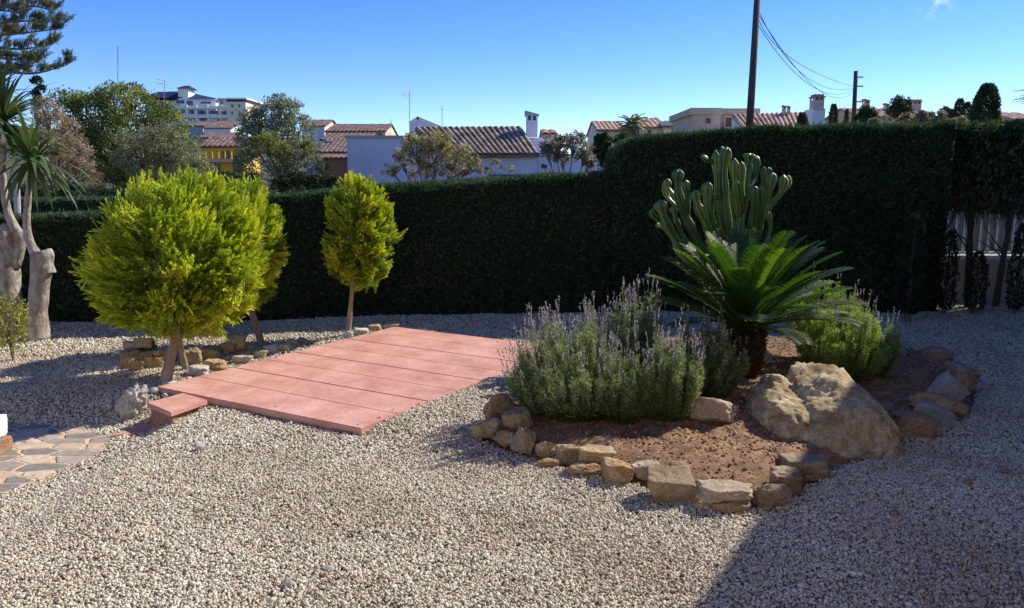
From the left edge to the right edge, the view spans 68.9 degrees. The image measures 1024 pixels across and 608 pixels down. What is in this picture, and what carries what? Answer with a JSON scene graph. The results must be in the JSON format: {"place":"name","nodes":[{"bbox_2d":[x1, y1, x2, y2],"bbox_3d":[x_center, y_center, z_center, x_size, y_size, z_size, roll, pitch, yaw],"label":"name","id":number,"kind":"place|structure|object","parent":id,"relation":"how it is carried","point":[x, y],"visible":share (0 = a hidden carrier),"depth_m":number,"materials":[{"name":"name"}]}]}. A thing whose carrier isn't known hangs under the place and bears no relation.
{"place":"outdoors","nodes":[
{"label":"outdoors","id":0,"kind":"place"},
{"bbox_2d":[0,414,12,453],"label":"edging block","id":1,"kind":"structure","parent":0,"point":[6,443],"depth_m":4.75,"materials":[{"name":"stone"}]},
{"bbox_2d":[0,422,112,492],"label":"path","id":2,"kind":"structure","parent":0,"point":[39,451],"depth_m":4.77,"materials":[{"name":"stone"}]},
{"bbox_2d":[0,128,313,196],"bbox_3d":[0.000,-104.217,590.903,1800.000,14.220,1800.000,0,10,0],"label":"ground","id":3,"kind":"structure","parent":0,"point":[2,141],"depth_m":110.85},
{"bbox_2d":[27,75,46,179],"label":"pine sapling","id":4,"kind":"object","parent":3,"relation":"on","point":[34,78],"visible":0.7,"depth_m":28.86,"materials":[{"name":"green plant"}]},
{"bbox_2d":[0,0,77,74],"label":"pine tree","id":5,"kind":"object","parent":3,"relation":"on","point":[10,26],"visible":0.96,"depth_m":15.76,"materials":[{"name":"green plant"}]},
{"bbox_2d":[5,95,103,192],"bbox_3d":[-12.601,-3.756,20.601,2.429,3.875,1.859,0,10,0],"label":"dry tree","id":6,"kind":"object","parent":3,"relation":"on","point":[78,158],"visible":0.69,"depth_m":20.42,"materials":[{"name":"brown plant"}]},
{"bbox_2d":[0,181,124,196],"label":"dark bush","id":7,"kind":"object","parent":3,"relation":"on","point":[94,191],"visible":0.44,"depth_m":14.77,"materials":[{"name":"green plant"}]},
{"bbox_2d":[43,79,201,195],"bbox_3d":[-12.146,-4.732,23.923,4.748,4.728,3.134,0,10,0],"label":"broadleaf tree","id":8,"kind":"object","parent":3,"relation":"on","point":[77,103],"visible":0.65,"depth_m":23.19,"materials":[{"name":"green plant"}]},
{"bbox_2d":[0,189,283,214],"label":"hedge","id":9,"kind":"object","parent":3,"relation":"on","point":[65,203],"visible":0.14,"depth_m":11.92,"materials":[{"name":"green plant"}]},
{"bbox_2d":[102,119,215,196],"bbox_3d":[-9.927,-3.511,21.090,2.979,3.296,1.848,-3,10,-16],"label":"shrubby tree","id":10,"kind":"object","parent":3,"relation":"on","point":[142,156],"visible":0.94,"depth_m":20.65,"materials":[{"name":"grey plant"}]},
{"bbox_2d":[188,122,213,161],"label":"terrace house","id":11,"kind":"structure","parent":3,"relation":"on","point":[197,129],"depth_m":121.10,"materials":[{"name":"paint"}]},
{"bbox_2d":[147,86,263,129],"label":"apartment building","id":12,"kind":"structure","parent":3,"relation":"on","point":[197,108],"depth_m":189.29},
{"bbox_2d":[195,132,246,174],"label":"terrace house","id":13,"kind":"structure","parent":3,"relation":"on","point":[215,134],"depth_m":104.06,"materials":[{"name":"brown tile"}]},
{"bbox_2d":[203,121,250,136],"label":"terrace house","id":14,"kind":"structure","parent":3,"relation":"on","point":[222,126],"depth_m":117.63,"materials":[{"name":"paint"}]},
{"bbox_2d":[197,137,259,187],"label":"yellow house","id":15,"kind":"structure","parent":3,"relation":"on","point":[219,151],"depth_m":60.86,"materials":[{"name":"paint"}]},
{"bbox_2d":[204,168,262,185],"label":"dark bush","id":16,"kind":"object","parent":3,"relation":"on","point":[235,176],"visible":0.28,"depth_m":19.61,"materials":[{"name":"green plant"}]},
{"bbox_2d":[231,92,325,192],"bbox_3d":[-8.330,-5.139,26.510,3.022,4.688,2.840,-6,11,-32],"label":"olive tree","id":17,"kind":"object","parent":3,"relation":"on","point":[286,122],"visible":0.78,"depth_m":26.05,"materials":[{"name":"green plant"}]},
{"bbox_2d":[246,129,315,188],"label":"bush","id":18,"kind":"object","parent":3,"relation":"on","point":[271,148],"visible":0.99,"depth_m":23.38,"materials":[{"name":"green plant"}]},
{"bbox_2d":[268,170,342,193],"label":"dark bush","id":19,"kind":"object","parent":3,"relation":"on","point":[297,179],"visible":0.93,"depth_m":17.64,"materials":[{"name":"green plant"}]},
{"bbox_2d":[302,119,336,174],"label":"terrace house","id":20,"kind":"structure","parent":3,"relation":"on","point":[322,126],"depth_m":97.87,"materials":[{"name":"paint"}]},
{"bbox_2d":[315,139,346,155],"bbox_3d":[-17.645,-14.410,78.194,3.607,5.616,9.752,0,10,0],"label":"roof","id":21,"kind":"structure","parent":3,"relation":"on","point":[334,146],"depth_m":74.72,"materials":[{"name":"brown tile"}]},
{"bbox_2d":[315,154,347,188],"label":"terrace house","id":22,"kind":"structure","parent":3,"relation":"on","point":[338,164],"depth_m":68.88,"materials":[{"name":"paint"}]},
{"bbox_2d":[319,133,376,144],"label":"terrace house","id":23,"kind":"structure","parent":3,"relation":"on","point":[333,136],"depth_m":85.18,"materials":[{"name":"brown tile"}]},
{"bbox_2d":[324,124,397,134],"bbox_3d":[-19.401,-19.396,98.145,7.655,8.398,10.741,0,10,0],"label":"roof","id":24,"kind":"structure","parent":3,"relation":"on","point":[383,129],"depth_m":94.11,"materials":[{"name":"brown tile"}]},
{"bbox_2d":[380,127,482,182],"bbox_3d":[-2.004,-2.965,18.815,2.612,2.914,1.179,0,10,0],"label":"almond tree","id":25,"kind":"object","parent":3,"relation":"on","point":[424,143],"visible":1,"depth_m":18.58,"materials":[{"name":"green plant"}]},
{"bbox_2d":[538,129,597,172],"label":"brown tree","id":26,"kind":"object","parent":3,"relation":"on","point":[583,154],"visible":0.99,"depth_m":18.61,"materials":[{"name":"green plant"}]},
{"bbox_2d":[586,121,626,168],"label":"cream house","id":27,"kind":"structure","parent":3,"relation":"on","point":[609,127],"depth_m":62.23,"materials":[{"name":"ceramic"}]},
{"bbox_2d":[591,131,631,169],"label":"dark bush","id":28,"kind":"object","parent":3,"relation":"on","point":[603,141],"visible":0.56,"depth_m":15.55,"materials":[{"name":"green plant"}]},
{"bbox_2d":[616,113,649,135],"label":"palm tree","id":29,"kind":"object","parent":3,"relation":"on","point":[632,125],"visible":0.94,"depth_m":34.89,"materials":[{"name":"green plant"}]},
{"bbox_2d":[626,117,671,135],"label":"cream house","id":30,"kind":"structure","parent":3,"relation":"on","point":[656,124],"depth_m":56.60,"materials":[{"name":"ceramic"}]},
{"bbox_2d":[746,0,759,125],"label":"utility pole","id":31,"kind":"object","parent":3,"relation":"on","point":[752,72],"visible":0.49,"depth_m":23.98,"materials":[{"name":"brown wood"}]},
{"bbox_2d":[827,103,838,123],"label":"cypress","id":32,"kind":"object","parent":3,"relation":"on","point":[833,114],"visible":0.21,"depth_m":42.65,"materials":[{"name":"green plant"}]},
{"bbox_2d":[851,71,863,120],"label":"utility pole","id":33,"kind":"object","parent":3,"relation":"on","point":[854,97],"visible":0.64,"depth_m":40.58,"materials":[{"name":"brown wood"}]},
{"bbox_2d":[852,103,880,122],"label":"rounded cypress","id":34,"kind":"object","parent":3,"relation":"on","point":[865,113],"visible":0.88,"depth_m":38.58,"materials":[{"name":"green plant"}]},
{"bbox_2d":[825,99,939,123],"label":"pink house","id":35,"kind":"structure","parent":3,"relation":"on","point":[916,104],"depth_m":61.30,"materials":[{"name":"ceramic"}]},
{"bbox_2d":[882,94,914,123],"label":"rounded cypress","id":36,"kind":"object","parent":3,"relation":"on","point":[897,107],"visible":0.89,"depth_m":43.26,"materials":[{"name":"green plant"}]},
{"bbox_2d":[867,110,970,123],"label":"scrub","id":37,"kind":"object","parent":3,"relation":"on","point":[923,115],"visible":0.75,"depth_m":33.97,"materials":[{"name":"green plant"}]},
{"bbox_2d":[946,212,1023,251],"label":"fence","id":38,"kind":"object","parent":3,"relation":"on","point":[977,234],"depth_m":12.98,"materials":[{"name":"metal"}]},
{"bbox_2d":[967,82,1002,123],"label":"cypress","id":39,"kind":"object","parent":3,"relation":"on","point":[987,96],"visible":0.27,"depth_m":36.53,"materials":[{"name":"green plant"}]},
{"bbox_2d":[1001,112,1023,121],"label":"pink house","id":40,"kind":"structure","parent":3,"relation":"on","point":[1011,115],"depth_m":59.62,"materials":[{"name":"paint"}]},
{"bbox_2d":[345,110,601,183],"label":"white house","id":41,"kind":"structure","parent":0,"point":[516,147],"depth_m":27.85,"materials":[{"name":"paint"}]},
{"bbox_2d":[0,300,1023,607],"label":"gravel ground","id":42,"kind":"structure","parent":0,"point":[460,562],"depth_m":3.37,"materials":[{"name":"gravel"}]},
{"bbox_2d":[0,289,31,359],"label":"shrub","id":43,"kind":"object","parent":42,"relation":"on","point":[11,337],"visible":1,"depth_m":6.60,"materials":[{"name":"green plant"}]},
{"bbox_2d":[0,63,67,333],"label":"yucca","id":44,"kind":"object","parent":42,"relation":"on","point":[12,248],"visible":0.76,"depth_m":7.66,"materials":[{"name":"green plant"}]},
{"bbox_2d":[0,104,96,341],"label":"yucca","id":45,"kind":"object","parent":42,"relation":"on","point":[42,269],"visible":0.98,"depth_m":7.33,"materials":[{"name":"green plant"}]},
{"bbox_2d":[118,348,140,360],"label":"rock","id":46,"kind":"object","parent":42,"relation":"on","point":[129,353],"visible":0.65,"depth_m":6.54,"materials":[{"name":"stone"}]},
{"bbox_2d":[133,337,152,348],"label":"rock","id":47,"kind":"object","parent":46,"relation":"on","point":[142,343],"visible":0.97,"depth_m":6.61,"materials":[{"name":"beige stone"}]},
{"bbox_2d":[115,381,148,419],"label":"rock","id":48,"kind":"object","parent":42,"relation":"on","point":[132,401],"visible":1,"depth_m":5.33,"materials":[{"name":"white stone"}]},
{"bbox_2d":[110,423,156,438],"bbox_3d":[-2.573,0.873,5.163,0.152,0.030,0.377,3,10,20],"label":"floor tile","id":49,"kind":"object","parent":42,"relation":"on","point":[139,428],"visible":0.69,"depth_m":5.13,"materials":[{"name":"stone"}]},
{"bbox_2d":[143,357,163,367],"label":"rock","id":50,"kind":"object","parent":42,"relation":"on","point":[154,362],"visible":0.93,"depth_m":6.36,"materials":[{"name":"stone"}]},
{"bbox_2d":[67,163,273,382],"bbox_3d":[-2.684,-0.245,5.932,1.485,1.740,1.460,0,10,0],"label":"golden conifer","id":51,"kind":"object","parent":42,"relation":"on","point":[222,232],"visible":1,"depth_m":5.63,"materials":[{"name":"green plant"}]},
{"bbox_2d":[147,393,206,425],"bbox_3d":[-2.356,0.777,5.269,0.362,0.176,0.312,7,12,35],"label":"step","id":52,"kind":"object","parent":42,"relation":"on","point":[171,409],"visible":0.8,"depth_m":5.20,"materials":[{"name":"pink concrete"}]},
{"bbox_2d":[184,347,201,364],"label":"rock","id":53,"kind":"object","parent":42,"relation":"on","point":[194,356],"visible":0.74,"depth_m":6.45,"materials":[{"name":"brown stone"}]},
{"bbox_2d":[187,365,208,375],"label":"stone","id":54,"kind":"object","parent":42,"relation":"on","point":[197,370],"visible":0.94,"depth_m":6.12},
{"bbox_2d":[199,345,220,360],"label":"rock","id":55,"kind":"object","parent":42,"relation":"on","point":[211,352],"visible":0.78,"depth_m":6.62,"materials":[{"name":"brown stone"}]},
{"bbox_2d":[202,358,227,370],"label":"stone","id":56,"kind":"object","parent":42,"relation":"on","point":[216,364],"visible":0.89,"depth_m":6.31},
{"bbox_2d":[219,342,236,355],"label":"rock","id":57,"kind":"object","parent":42,"relation":"on","point":[225,348],"visible":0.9,"depth_m":6.81,"materials":[{"name":"stone"}]},
{"bbox_2d":[226,334,246,349],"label":"rock","id":58,"kind":"object","parent":57,"relation":"on","point":[239,340],"visible":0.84,"depth_m":6.88,"materials":[{"name":"beige stone"}]},
{"bbox_2d":[199,173,289,346],"bbox_3d":[-2.575,-0.411,7.170,0.828,1.684,1.054,0,10,0],"label":"golden conifer","id":59,"kind":"object","parent":42,"relation":"on","point":[271,220],"visible":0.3,"depth_m":7.12,"materials":[{"name":"green plant"}]},
{"bbox_2d":[0,163,622,322],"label":"clipped hedge","id":60,"kind":"object","parent":42,"relation":"on","point":[509,244],"visible":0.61,"depth_m":8.78,"materials":[{"name":"green plant"}]},
{"bbox_2d":[157,327,539,434],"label":"paved platform","id":61,"kind":"structure","parent":42,"relation":"on","point":[364,381],"depth_m":5.89,"materials":[{"name":"pink concrete"}]},
{"bbox_2d":[320,169,407,333],"bbox_3d":[-1.543,-0.513,7.590,0.808,1.702,0.829,5,11,27],"label":"golden conifer","id":62,"kind":"object","parent":42,"relation":"on","point":[355,259],"visible":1,"depth_m":7.38,"materials":[{"name":"green plant"}]},
{"bbox_2d":[469,417,503,438],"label":"stone","id":63,"kind":"object","parent":42,"relation":"on","point":[487,428],"visible":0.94,"depth_m":4.65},
{"bbox_2d":[31,346,983,603],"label":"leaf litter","id":64,"kind":"object","parent":42,"relation":"on","point":[596,579],"visible":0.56,"depth_m":3.81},
{"bbox_2d":[0,356,1023,472],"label":"gravel","id":65,"kind":"structure","parent":42,"relation":"on","point":[43,372],"depth_m":5.07,"materials":[{"name":"gravel"}]},
{"bbox_2d":[536,458,562,466],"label":"stone","id":66,"kind":"object","parent":42,"relation":"on","point":[552,462],"visible":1,"depth_m":4.24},
{"bbox_2d":[566,461,600,473],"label":"stone","id":67,"kind":"object","parent":42,"relation":"on","point":[579,467],"visible":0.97,"depth_m":4.09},
{"bbox_2d":[600,457,633,483],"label":"stone","id":68,"kind":"object","parent":42,"relation":"on","point":[614,471],"visible":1,"depth_m":3.98,"materials":[{"name":"stone"}]},
{"bbox_2d":[711,500,751,512],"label":"stone","id":69,"kind":"object","parent":42,"relation":"on","point":[736,506],"visible":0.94,"depth_m":3.63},
{"bbox_2d":[603,117,958,312],"bbox_3d":[3.196,-1.136,9.361,4.183,2.410,1.300,0,10,0],"label":"tall hedge","id":70,"kind":"object","parent":42,"relation":"on","point":[857,193],"visible":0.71,"depth_m":8.83,"materials":[{"name":"green plant"}]},
{"bbox_2d":[931,229,960,315],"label":"cypress","id":71,"kind":"object","parent":42,"relation":"on","point":[951,235],"visible":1,"depth_m":8.78,"materials":[{"name":"green plant"}]},
{"bbox_2d":[914,117,1023,306],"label":"bare hedge","id":72,"kind":"object","parent":42,"relation":"on","point":[987,174],"visible":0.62,"depth_m":9.09,"materials":[{"name":"green plant"}]},
{"bbox_2d":[961,249,990,313],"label":"cypress","id":73,"kind":"object","parent":42,"relation":"on","point":[972,280],"visible":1,"depth_m":8.85,"materials":[{"name":"green plant"}]},
{"bbox_2d":[938,254,1023,299],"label":"garden wall","id":74,"kind":"structure","parent":42,"relation":"on","point":[993,260],"depth_m":10.08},
{"bbox_2d":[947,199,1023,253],"bbox_3d":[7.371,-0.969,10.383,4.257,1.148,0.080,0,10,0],"label":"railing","id":75,"kind":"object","parent":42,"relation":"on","point":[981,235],"visible":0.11,"depth_m":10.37,"materials":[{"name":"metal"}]},
{"bbox_2d":[1004,222,1023,313],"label":"cypress","id":76,"kind":"object","parent":42,"relation":"on","point":[1015,251],"visible":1,"depth_m":8.80,"materials":[{"name":"green plant"}]},
{"bbox_2d":[0,304,1023,358],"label":"gravel","id":77,"kind":"structure","parent":0,"point":[1000,317],"depth_m":7.99,"materials":[{"name":"gravel"}]},
{"bbox_2d":[0,0,1023,153],"label":"sky","id":78,"kind":"structure","parent":0,"point":[573,64],"materials":[{"name":"blue"}]},
{"bbox_2d":[669,108,760,132],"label":"beige house","id":79,"kind":"structure","parent":0,"point":[690,119],"depth_m":47.11,"materials":[{"name":"paint"}]},
{"bbox_2d":[481,335,976,517],"bbox_3d":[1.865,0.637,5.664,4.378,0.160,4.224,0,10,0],"label":"soil","id":80,"kind":"structure","parent":0,"point":[761,476],"depth_m":4.49,"materials":[{"name":"soil"}]},
{"bbox_2d":[483,392,518,418],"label":"stone","id":81,"kind":"object","parent":80,"relation":"on","point":[497,405],"visible":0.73,"depth_m":4.90,"materials":[{"name":"stone"}]},
{"bbox_2d":[492,430,514,447],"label":"stone","id":82,"kind":"object","parent":80,"relation":"on","point":[504,438],"visible":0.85,"depth_m":4.53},
{"bbox_2d":[501,406,533,429],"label":"stone","id":83,"kind":"object","parent":80,"relation":"on","point":[515,418],"visible":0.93,"depth_m":4.64,"materials":[{"name":"stone"}]},
{"bbox_2d":[510,426,536,454],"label":"stone","id":84,"kind":"object","parent":80,"relation":"on","point":[523,440],"visible":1,"depth_m":4.43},
{"bbox_2d":[535,441,554,457],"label":"stone","id":85,"kind":"object","parent":80,"relation":"on","point":[544,449],"visible":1,"depth_m":4.36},
{"bbox_2d":[497,296,632,422],"bbox_3d":[0.369,0.357,4.873,0.868,0.788,0.896,7,12,37],"label":"lavender","id":86,"kind":"object","parent":80,"relation":"on","point":[562,381],"visible":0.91,"depth_m":4.71,"materials":[{"name":"green plant"}]},
{"bbox_2d":[555,444,579,464],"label":"stone","id":87,"kind":"object","parent":80,"relation":"on","point":[568,454],"visible":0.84,"depth_m":4.28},
{"bbox_2d":[578,444,615,462],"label":"stone","id":88,"kind":"object","parent":80,"relation":"on","point":[593,453],"visible":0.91,"depth_m":4.16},
{"bbox_2d":[593,320,652,424],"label":"lavender","id":89,"kind":"object","parent":80,"relation":"on","point":[628,406],"visible":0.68,"depth_m":4.70,"materials":[{"name":"green plant"}]},
{"bbox_2d":[579,267,677,371],"bbox_3d":[0.813,0.198,5.413,0.773,0.931,0.741,0,10,0],"label":"lavender","id":90,"kind":"object","parent":80,"relation":"on","point":[630,318],"visible":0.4,"depth_m":5.32,"materials":[{"name":"green plant"}]},
{"bbox_2d":[631,460,659,479],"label":"stone","id":91,"kind":"object","parent":80,"relation":"on","point":[639,467],"visible":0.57,"depth_m":4.05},
{"bbox_2d":[633,311,705,421],"bbox_3d":[1.000,0.408,4.781,0.490,0.691,0.470,0,10,0],"label":"lavender","id":92,"kind":"object","parent":80,"relation":"on","point":[673,393],"visible":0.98,"depth_m":4.68,"materials":[{"name":"green plant"}]},
{"bbox_2d":[646,465,698,505],"bbox_3d":[0.811,0.920,3.829,0.271,0.176,0.203,0,10,0],"label":"stone","id":93,"kind":"object","parent":80,"relation":"on","point":[668,484],"visible":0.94,"depth_m":3.75,"materials":[{"name":"stone"}]},
{"bbox_2d":[670,296,750,398],"bbox_3d":[1.400,0.312,5.286,0.568,0.752,0.588,0,10,0],"label":"lavender","id":94,"kind":"object","parent":80,"relation":"on","point":[724,367],"visible":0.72,"depth_m":5.18,"materials":[{"name":"green plant"}]},
{"bbox_2d":[689,397,736,422],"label":"rock","id":95,"kind":"object","parent":80,"relation":"on","point":[711,409],"visible":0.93,"depth_m":4.72,"materials":[{"name":"stone"}]},
{"bbox_2d":[649,146,791,329],"bbox_3d":[1.841,-0.467,6.627,1.290,1.844,0.454,0,10,0],"label":"candelabra cactus","id":96,"kind":"object","parent":80,"relation":"on","point":[732,203],"visible":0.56,"depth_m":6.51,"materials":[{"name":"plant"}]},
{"bbox_2d":[694,479,753,502],"bbox_3d":[1.049,0.934,3.695,0.300,0.084,0.165,0,10,0],"label":"stone","id":97,"kind":"object","parent":80,"relation":"on","point":[711,490],"visible":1,"depth_m":3.66,"materials":[{"name":"stone"}]},
{"bbox_2d":[623,227,867,378],"bbox_3d":[1.810,-0.012,5.883,1.849,1.196,1.890,0,10,0],"label":"cycad","id":98,"kind":"object","parent":80,"relation":"on","point":[749,282],"visible":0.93,"depth_m":5.70,"materials":[{"name":"green plant"}]},
{"bbox_2d":[752,483,792,506],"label":"stone","id":99,"kind":"object","parent":80,"relation":"on","point":[766,495],"visible":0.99,"depth_m":3.66,"materials":[{"name":"stone"}]},
{"bbox_2d":[769,465,802,495],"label":"stone","id":100,"kind":"object","parent":80,"relation":"on","point":[791,478],"visible":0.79,"depth_m":3.81,"materials":[{"name":"stone"}]},
{"bbox_2d":[778,453,828,480],"bbox_3d":[1.593,0.885,4.073,0.284,0.128,0.199,0,10,0],"label":"stone","id":101,"kind":"object","parent":80,"relation":"on","point":[810,467],"visible":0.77,"depth_m":4.00,"materials":[{"name":"stone"}]},
{"bbox_2d":[745,362,904,463],"bbox_3d":[1.928,0.746,4.697,0.857,0.614,0.884,0,10,0],"label":"boulder","id":102,"kind":"object","parent":80,"relation":"on","point":[834,408],"visible":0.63,"depth_m":4.51,"materials":[{"name":"stone"}]},
{"bbox_2d":[785,272,877,349],"bbox_3d":[2.687,0.077,6.346,0.688,0.866,0.643,7,12,37],"label":"lavender","id":103,"kind":"object","parent":80,"relation":"on","point":[803,327],"visible":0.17,"depth_m":6.27,"materials":[{"name":"green plant"}]},
{"bbox_2d":[792,288,896,382],"bbox_3d":[2.522,0.228,5.744,0.728,0.733,0.671,0,10,0],"label":"lavender","id":104,"kind":"object","parent":80,"relation":"on","point":[845,350],"visible":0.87,"depth_m":5.61,"materials":[{"name":"green plant"}]},
{"bbox_2d":[851,300,902,377],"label":"lavender","id":105,"kind":"object","parent":80,"relation":"on","point":[890,366],"visible":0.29,"depth_m":5.72,"materials":[{"name":"green plant"}]},
{"bbox_2d":[888,410,936,438],"bbox_3d":[2.496,0.762,4.745,0.311,0.155,0.218,0,10,0],"label":"stone","id":106,"kind":"object","parent":80,"relation":"on","point":[914,424],"visible":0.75,"depth_m":4.66,"materials":[{"name":"stone"}]},
{"bbox_2d":[913,401,956,427],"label":"stone","id":107,"kind":"object","parent":80,"relation":"on","point":[944,417],"visible":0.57,"depth_m":4.83,"materials":[{"name":"stone"}]},
{"bbox_2d":[920,346,954,362],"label":"stone","id":108,"kind":"object","parent":80,"relation":"on","point":[939,353],"visible":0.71,"depth_m":6.41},
{"bbox_2d":[907,392,969,416],"bbox_3d":[2.910,0.689,5.101,0.422,0.180,0.190,0,10,0],"label":"stone","id":109,"kind":"object","parent":80,"relation":"on","point":[957,408],"visible":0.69,"depth_m":5.05,"materials":[{"name":"stone"}]},
{"bbox_2d":[925,371,969,401],"bbox_3d":[3.076,0.609,5.263,0.306,0.276,0.107,0,10,0],"label":"stone","id":110,"kind":"object","parent":80,"relation":"on","point":[947,384],"visible":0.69,"depth_m":5.23,"materials":[{"name":"stone"}]},
{"bbox_2d":[940,360,980,395],"bbox_3d":[3.374,0.565,5.666,0.310,0.252,0.186,0,10,0],"label":"stone","id":111,"kind":"object","parent":80,"relation":"on","point":[967,378],"visible":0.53,"depth_m":5.58,"materials":[{"name":"stone"}]},
{"bbox_2d":[729,94,825,128],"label":"tiled house","id":112,"kind":"structure","parent":0,"point":[815,112],"depth_m":42.09,"materials":[{"name":"ceramic"}]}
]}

